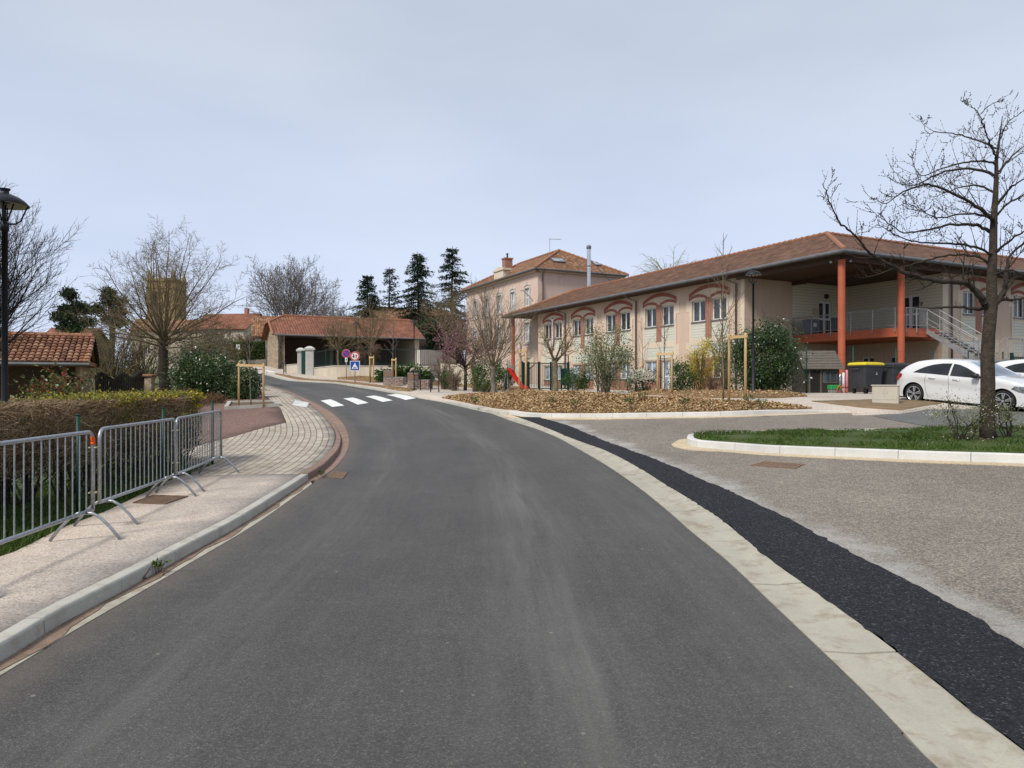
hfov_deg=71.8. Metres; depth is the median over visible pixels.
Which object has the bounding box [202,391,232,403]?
shrub
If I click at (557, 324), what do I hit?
window
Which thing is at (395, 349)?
wall railing
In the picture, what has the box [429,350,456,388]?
twiggy shrub
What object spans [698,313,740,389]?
variegated shrub
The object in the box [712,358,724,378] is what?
window
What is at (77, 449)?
hedge fence
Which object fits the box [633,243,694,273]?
willow tree
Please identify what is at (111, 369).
thicket
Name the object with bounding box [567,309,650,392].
olive shrub
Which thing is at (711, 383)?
twiggy shrub
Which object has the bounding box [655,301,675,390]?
sapling
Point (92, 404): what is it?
brown hedge
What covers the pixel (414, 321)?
street lamp
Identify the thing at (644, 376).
flowering shrub
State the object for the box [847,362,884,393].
waste container
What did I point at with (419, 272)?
conifer
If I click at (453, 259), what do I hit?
conifer
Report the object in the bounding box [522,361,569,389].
yard gate
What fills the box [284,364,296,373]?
retaining wall
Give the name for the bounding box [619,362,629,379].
window
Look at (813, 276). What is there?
school building
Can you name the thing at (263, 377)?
tree stake
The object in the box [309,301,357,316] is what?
bare tree
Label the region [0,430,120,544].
crowd barrier
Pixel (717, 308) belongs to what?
window
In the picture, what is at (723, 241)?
sapling
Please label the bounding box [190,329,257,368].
thicket
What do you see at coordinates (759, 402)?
ground plant
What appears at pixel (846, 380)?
foam pole
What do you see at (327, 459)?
red kerb
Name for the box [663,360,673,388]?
door
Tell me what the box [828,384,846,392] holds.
toy table
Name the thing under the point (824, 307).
door
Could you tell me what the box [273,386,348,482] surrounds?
red gutter
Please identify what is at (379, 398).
zebra stripe
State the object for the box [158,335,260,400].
laurel bush
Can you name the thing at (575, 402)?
ground plant
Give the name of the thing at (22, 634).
kerb
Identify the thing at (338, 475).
drain grate
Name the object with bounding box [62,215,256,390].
bare tree
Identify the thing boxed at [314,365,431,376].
retaining wall
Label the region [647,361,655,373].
window
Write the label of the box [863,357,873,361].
window
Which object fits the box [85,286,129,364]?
pine tree
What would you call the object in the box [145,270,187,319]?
church tower
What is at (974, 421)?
flowering shrub
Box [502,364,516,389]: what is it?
twiggy shrub
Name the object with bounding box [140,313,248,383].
thicket
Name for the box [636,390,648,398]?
ground plant
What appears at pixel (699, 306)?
window
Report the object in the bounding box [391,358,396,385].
tree stake
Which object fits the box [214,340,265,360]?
clipped hedge
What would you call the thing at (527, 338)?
window
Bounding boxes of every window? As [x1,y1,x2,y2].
[512,292,513,308]
[526,288,528,305]
[526,323,528,340]
[543,324,550,340]
[543,366,549,380]
[554,323,561,338]
[557,366,561,380]
[572,319,580,336]
[574,365,580,377]
[585,318,592,335]
[605,314,615,333]
[619,312,629,331]
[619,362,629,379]
[644,308,656,328]
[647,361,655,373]
[660,305,673,326]
[691,300,705,323]
[710,297,726,321]
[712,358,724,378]
[823,371,836,382]
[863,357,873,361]
[890,356,905,362]
[963,292,976,315]
[1013,296,1023,318]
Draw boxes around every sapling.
[241,327,255,404]
[366,326,374,382]
[384,321,397,370]
[511,320,528,389]
[633,318,655,369]
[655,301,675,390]
[696,233,753,398]
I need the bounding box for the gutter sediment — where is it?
[0,480,312,670]
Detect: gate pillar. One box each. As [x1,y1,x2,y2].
[296,348,304,374]
[304,346,314,374]
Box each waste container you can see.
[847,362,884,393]
[881,363,910,384]
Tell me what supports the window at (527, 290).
in the pink house at (528, 281)
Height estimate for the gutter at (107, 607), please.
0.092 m
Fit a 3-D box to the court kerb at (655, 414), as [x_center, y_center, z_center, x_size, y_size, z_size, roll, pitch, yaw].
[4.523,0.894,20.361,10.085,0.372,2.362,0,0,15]
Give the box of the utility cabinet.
[871,385,900,403]
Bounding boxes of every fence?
[0,400,213,521]
[95,370,143,395]
[568,345,1006,392]
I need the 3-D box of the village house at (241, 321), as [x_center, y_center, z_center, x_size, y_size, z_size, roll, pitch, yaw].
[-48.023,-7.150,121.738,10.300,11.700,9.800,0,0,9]
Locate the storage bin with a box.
[802,319,819,334]
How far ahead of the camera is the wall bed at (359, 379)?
48.50 m
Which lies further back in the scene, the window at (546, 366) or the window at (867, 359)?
the window at (546, 366)
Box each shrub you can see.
[192,391,213,404]
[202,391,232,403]
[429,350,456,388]
[437,369,460,389]
[443,358,462,390]
[457,354,516,391]
[460,353,490,391]
[476,375,490,391]
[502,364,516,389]
[555,363,600,390]
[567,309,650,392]
[623,364,661,392]
[663,357,702,390]
[694,361,732,389]
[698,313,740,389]
[915,385,1006,439]
[995,397,1023,437]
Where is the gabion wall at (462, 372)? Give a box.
[440,363,513,385]
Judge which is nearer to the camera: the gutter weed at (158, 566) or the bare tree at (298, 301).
the gutter weed at (158, 566)
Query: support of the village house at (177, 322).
on the ground at (650, 474)
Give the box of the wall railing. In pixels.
[316,347,446,366]
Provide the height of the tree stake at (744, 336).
2.216 m
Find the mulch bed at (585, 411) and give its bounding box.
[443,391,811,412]
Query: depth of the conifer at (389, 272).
101.93 m
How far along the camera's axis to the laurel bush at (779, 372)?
27.66 m
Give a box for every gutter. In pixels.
[0,482,311,675]
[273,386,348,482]
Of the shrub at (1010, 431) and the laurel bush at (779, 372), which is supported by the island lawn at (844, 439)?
the shrub at (1010, 431)
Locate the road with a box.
[0,373,936,767]
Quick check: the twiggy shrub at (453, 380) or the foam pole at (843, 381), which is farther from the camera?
the twiggy shrub at (453, 380)
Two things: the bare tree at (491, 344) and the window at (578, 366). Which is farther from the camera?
the window at (578, 366)
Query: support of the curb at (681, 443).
on the car park at (952, 534)
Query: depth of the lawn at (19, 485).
11.93 m
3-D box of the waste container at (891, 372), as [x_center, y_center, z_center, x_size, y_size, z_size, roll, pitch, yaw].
[15.403,-0.231,28.593,1.311,1.250,0.827,0,0,-29]
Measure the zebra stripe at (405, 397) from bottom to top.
0.180 m
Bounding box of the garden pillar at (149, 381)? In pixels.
[142,374,156,391]
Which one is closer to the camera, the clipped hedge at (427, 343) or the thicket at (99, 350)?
the thicket at (99, 350)
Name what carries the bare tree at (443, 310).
on the pavement at (434, 394)
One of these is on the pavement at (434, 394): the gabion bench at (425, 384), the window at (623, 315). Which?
the gabion bench at (425, 384)
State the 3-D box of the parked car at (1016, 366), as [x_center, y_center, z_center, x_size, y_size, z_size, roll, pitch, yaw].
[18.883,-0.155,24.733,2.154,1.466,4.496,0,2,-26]
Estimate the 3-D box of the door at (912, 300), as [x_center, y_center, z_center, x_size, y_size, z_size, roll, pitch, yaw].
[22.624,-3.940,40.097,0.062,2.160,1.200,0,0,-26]
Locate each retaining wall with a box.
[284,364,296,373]
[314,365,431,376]
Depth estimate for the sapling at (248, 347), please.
27.59 m
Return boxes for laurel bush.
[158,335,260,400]
[222,358,269,399]
[713,308,817,392]
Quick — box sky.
[0,0,1023,362]
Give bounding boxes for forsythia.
[681,332,726,389]
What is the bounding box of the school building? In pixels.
[503,231,1023,392]
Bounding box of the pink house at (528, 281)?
[460,238,628,383]
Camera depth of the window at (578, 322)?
56.33 m
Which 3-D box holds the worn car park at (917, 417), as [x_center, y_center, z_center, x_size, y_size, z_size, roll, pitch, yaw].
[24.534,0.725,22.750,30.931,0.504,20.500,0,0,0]
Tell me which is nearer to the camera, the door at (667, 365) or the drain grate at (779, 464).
the drain grate at (779, 464)
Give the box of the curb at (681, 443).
[671,439,1023,466]
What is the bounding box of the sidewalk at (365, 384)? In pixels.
[275,373,416,391]
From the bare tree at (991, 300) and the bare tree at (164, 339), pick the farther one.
the bare tree at (164, 339)
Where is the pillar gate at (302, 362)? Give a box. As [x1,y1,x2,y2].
[301,351,304,373]
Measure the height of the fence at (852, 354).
2.142 m
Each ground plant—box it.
[546,397,555,405]
[569,399,581,408]
[624,398,635,407]
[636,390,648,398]
[675,396,689,406]
[742,393,754,403]
[755,396,767,408]
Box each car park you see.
[547,413,1023,647]
[873,408,1023,426]
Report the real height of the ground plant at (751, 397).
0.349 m
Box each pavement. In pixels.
[0,474,299,632]
[240,366,979,414]
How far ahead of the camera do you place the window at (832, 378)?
30.82 m
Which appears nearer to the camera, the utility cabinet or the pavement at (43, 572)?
the pavement at (43, 572)
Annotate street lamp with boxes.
[0,187,29,507]
[410,319,417,365]
[745,268,761,391]
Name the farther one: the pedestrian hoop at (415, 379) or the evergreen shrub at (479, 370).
the pedestrian hoop at (415, 379)
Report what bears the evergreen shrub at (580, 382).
on the pavement at (434, 394)
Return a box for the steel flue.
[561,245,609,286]
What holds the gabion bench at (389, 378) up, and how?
on the pavement at (434, 394)
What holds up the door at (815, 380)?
in the playhouse
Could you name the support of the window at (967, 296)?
in the school building
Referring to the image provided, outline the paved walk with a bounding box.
[183,383,334,475]
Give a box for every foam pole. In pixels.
[842,373,844,392]
[845,370,847,392]
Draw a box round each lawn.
[5,451,190,550]
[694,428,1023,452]
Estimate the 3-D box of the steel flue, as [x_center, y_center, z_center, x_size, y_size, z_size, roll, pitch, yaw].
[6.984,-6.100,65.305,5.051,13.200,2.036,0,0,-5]
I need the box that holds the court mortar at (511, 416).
[505,412,850,419]
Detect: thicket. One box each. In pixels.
[33,324,143,386]
[71,305,181,387]
[99,314,210,384]
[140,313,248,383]
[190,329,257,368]
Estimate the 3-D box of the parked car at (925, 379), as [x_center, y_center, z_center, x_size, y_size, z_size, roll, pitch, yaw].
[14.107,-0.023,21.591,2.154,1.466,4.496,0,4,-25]
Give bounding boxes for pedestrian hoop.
[412,370,420,389]
[428,370,438,391]
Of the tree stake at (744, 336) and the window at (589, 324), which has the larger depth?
the window at (589, 324)
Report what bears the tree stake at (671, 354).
on the flower bed at (776, 395)
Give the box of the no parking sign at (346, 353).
[342,349,349,378]
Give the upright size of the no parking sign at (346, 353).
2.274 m
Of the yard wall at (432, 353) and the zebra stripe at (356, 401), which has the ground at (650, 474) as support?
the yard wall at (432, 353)
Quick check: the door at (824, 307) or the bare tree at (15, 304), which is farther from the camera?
the door at (824, 307)
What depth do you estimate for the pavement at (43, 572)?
7.23 m
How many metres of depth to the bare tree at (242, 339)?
94.73 m
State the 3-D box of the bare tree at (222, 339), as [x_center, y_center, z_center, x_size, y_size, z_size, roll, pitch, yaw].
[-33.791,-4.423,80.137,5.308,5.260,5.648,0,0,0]
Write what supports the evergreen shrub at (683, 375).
on the flower bed at (776, 395)
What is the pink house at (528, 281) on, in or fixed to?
on the ground at (650, 474)
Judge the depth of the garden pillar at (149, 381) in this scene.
32.83 m
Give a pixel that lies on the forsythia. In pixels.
(699, 360)
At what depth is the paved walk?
16.68 m
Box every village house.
[47,328,108,367]
[130,319,195,367]
[189,308,262,363]
[251,315,277,365]
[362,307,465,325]
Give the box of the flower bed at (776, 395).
[632,389,807,397]
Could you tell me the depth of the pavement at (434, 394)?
24.05 m
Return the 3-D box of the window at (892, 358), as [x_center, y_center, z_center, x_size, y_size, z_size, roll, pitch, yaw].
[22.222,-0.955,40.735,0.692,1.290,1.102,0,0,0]
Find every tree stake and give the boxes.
[237,363,264,407]
[369,356,373,382]
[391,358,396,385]
[518,348,526,390]
[656,351,673,391]
[728,333,747,401]
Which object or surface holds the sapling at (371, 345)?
on the pavement at (434, 394)
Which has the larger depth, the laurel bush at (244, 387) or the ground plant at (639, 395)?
the laurel bush at (244, 387)
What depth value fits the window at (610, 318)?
52.15 m
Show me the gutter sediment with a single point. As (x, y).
(45, 641)
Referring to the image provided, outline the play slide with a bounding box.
[502,360,527,389]
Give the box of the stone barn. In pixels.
[261,312,425,368]
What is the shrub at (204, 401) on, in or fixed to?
on the ground at (650, 474)
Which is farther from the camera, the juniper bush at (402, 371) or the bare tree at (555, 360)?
the juniper bush at (402, 371)
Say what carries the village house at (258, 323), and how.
on the ground at (650, 474)
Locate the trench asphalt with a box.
[513,415,1023,748]
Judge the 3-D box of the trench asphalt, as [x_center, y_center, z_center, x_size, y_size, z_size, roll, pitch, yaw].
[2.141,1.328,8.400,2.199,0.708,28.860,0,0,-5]
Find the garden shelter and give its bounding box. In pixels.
[0,331,100,400]
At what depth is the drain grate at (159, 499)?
9.77 m
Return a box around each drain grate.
[132,495,187,504]
[328,471,347,478]
[750,461,803,468]
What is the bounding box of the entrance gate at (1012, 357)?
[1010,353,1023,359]
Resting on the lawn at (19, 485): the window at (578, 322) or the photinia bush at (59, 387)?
the photinia bush at (59, 387)
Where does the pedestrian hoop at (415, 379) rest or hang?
on the pavement at (434, 394)
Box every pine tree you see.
[48,286,97,332]
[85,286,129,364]
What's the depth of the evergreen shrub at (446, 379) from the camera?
38.08 m
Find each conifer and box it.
[346,274,391,317]
[378,268,403,309]
[388,252,440,320]
[423,246,472,336]
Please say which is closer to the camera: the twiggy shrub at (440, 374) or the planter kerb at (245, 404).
the planter kerb at (245, 404)
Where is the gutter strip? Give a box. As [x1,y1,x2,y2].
[491,413,1023,767]
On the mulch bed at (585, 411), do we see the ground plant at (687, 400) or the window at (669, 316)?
the ground plant at (687, 400)
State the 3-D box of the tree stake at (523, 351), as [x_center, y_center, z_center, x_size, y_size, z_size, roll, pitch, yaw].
[0.413,-0.350,26.966,0.088,2.009,1.175,0,0,-13]
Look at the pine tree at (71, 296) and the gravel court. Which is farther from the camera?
the pine tree at (71, 296)
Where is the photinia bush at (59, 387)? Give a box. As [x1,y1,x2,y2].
[8,357,126,435]
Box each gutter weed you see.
[143,558,171,578]
[316,470,326,477]
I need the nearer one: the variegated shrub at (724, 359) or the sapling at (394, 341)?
the variegated shrub at (724, 359)
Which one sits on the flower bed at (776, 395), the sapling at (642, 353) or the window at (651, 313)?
the sapling at (642, 353)
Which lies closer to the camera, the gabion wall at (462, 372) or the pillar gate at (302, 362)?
the gabion wall at (462, 372)
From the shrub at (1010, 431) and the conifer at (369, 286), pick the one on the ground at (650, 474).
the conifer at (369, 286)
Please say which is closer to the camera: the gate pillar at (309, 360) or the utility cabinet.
the utility cabinet
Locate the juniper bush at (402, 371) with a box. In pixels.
[374,361,435,381]
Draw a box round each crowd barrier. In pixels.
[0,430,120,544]
[73,418,196,525]
[155,410,238,492]
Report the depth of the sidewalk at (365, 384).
43.08 m
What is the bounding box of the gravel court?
[183,393,286,450]
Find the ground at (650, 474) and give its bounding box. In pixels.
[12,368,1023,749]
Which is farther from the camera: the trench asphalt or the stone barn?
the stone barn
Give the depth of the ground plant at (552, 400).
21.84 m
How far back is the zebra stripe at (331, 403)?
28.28 m
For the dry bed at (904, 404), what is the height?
0.411 m
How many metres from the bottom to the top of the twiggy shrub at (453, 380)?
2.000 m
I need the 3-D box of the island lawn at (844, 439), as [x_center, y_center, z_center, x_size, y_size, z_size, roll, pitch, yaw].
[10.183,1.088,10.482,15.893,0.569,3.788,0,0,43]
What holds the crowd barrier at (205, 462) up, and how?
on the pavement at (43, 572)
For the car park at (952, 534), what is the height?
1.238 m
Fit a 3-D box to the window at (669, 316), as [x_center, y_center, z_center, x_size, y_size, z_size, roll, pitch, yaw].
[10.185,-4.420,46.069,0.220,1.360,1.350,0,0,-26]
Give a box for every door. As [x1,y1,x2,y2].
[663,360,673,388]
[810,371,819,392]
[819,301,829,332]
[905,294,919,327]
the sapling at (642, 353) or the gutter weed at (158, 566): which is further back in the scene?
the sapling at (642, 353)
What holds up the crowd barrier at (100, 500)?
on the pavement at (43, 572)
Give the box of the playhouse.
[791,351,844,392]
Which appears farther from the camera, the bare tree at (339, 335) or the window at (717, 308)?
the bare tree at (339, 335)
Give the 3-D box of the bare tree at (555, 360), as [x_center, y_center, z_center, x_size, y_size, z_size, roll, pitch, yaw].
[2.310,-1.508,37.433,2.776,4.242,2.781,0,0,0]
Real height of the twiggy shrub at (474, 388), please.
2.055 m
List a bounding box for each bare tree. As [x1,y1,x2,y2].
[0,180,87,364]
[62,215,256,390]
[190,322,235,354]
[231,329,254,363]
[241,255,349,317]
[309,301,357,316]
[315,314,366,364]
[340,297,395,364]
[409,279,477,359]
[436,275,547,391]
[532,315,580,390]
[818,90,1023,439]
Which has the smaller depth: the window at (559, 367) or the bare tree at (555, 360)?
the bare tree at (555, 360)
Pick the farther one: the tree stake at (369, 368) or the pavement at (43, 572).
the tree stake at (369, 368)
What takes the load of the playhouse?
on the pavement at (434, 394)
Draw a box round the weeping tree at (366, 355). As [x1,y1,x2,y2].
[355,343,381,364]
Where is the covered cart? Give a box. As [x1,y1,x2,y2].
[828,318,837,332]
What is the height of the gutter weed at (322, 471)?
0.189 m
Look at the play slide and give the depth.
36.86 m
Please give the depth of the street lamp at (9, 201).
9.27 m
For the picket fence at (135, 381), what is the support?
on the ground at (650, 474)
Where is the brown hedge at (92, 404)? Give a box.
[0,386,230,506]
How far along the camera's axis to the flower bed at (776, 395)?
24.50 m
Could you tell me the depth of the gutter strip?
4.48 m
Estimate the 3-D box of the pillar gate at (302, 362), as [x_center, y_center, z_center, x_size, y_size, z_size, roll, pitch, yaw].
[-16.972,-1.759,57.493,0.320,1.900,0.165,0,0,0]
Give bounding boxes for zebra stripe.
[321,399,343,406]
[343,398,367,403]
[366,396,391,401]
[390,394,413,399]
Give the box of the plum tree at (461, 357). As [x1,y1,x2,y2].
[430,311,503,390]
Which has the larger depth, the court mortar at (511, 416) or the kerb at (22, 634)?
the court mortar at (511, 416)
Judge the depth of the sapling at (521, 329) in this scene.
27.20 m
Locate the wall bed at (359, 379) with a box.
[337,376,450,385]
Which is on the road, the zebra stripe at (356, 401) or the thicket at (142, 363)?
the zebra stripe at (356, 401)
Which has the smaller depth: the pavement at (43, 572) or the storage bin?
the pavement at (43, 572)
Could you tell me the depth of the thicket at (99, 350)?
44.46 m
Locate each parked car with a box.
[897,359,1023,410]
[996,359,1023,375]
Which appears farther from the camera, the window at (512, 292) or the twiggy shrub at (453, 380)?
the window at (512, 292)
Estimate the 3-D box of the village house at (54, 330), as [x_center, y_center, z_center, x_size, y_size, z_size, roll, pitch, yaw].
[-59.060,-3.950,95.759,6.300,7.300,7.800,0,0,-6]
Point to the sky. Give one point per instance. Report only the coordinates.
(364, 137)
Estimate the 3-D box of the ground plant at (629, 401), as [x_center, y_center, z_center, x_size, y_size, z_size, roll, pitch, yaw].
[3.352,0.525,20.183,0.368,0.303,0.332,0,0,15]
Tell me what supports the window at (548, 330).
in the school building
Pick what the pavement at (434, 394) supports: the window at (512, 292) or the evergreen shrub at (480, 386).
the evergreen shrub at (480, 386)
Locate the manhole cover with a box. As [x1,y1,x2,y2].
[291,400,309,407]
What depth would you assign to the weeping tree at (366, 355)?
53.18 m
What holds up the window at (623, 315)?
in the school building
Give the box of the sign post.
[552,318,552,390]
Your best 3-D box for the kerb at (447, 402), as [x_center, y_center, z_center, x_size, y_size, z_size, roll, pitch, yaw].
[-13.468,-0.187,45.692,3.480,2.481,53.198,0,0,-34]
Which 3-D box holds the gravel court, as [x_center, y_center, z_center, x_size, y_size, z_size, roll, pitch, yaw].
[-10.261,1.040,25.844,3.395,1.352,20.590,0,0,-22]
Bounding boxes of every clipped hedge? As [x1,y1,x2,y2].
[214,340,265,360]
[415,316,465,363]
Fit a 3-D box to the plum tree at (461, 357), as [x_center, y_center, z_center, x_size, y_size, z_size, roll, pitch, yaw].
[-2.291,-1.651,36.912,4.065,4.480,3.582,0,0,0]
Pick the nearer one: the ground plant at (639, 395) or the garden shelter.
the ground plant at (639, 395)
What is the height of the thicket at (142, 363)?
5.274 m
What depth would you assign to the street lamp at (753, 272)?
25.56 m
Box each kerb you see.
[0,474,307,661]
[224,400,280,409]
[258,372,508,414]
[288,392,340,479]
[509,410,850,417]
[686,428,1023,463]
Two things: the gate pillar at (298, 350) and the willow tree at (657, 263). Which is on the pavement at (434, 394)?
the gate pillar at (298, 350)
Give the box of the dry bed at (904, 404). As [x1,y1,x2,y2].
[812,399,950,409]
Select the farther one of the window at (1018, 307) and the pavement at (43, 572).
the window at (1018, 307)
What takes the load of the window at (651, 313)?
in the school building
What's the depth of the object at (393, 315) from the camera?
99.24 m
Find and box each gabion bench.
[383,370,406,384]
[407,373,431,388]
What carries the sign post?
on the pavement at (434, 394)
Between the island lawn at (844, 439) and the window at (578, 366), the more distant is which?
the window at (578, 366)
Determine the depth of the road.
4.61 m
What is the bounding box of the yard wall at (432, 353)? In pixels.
[417,350,455,377]

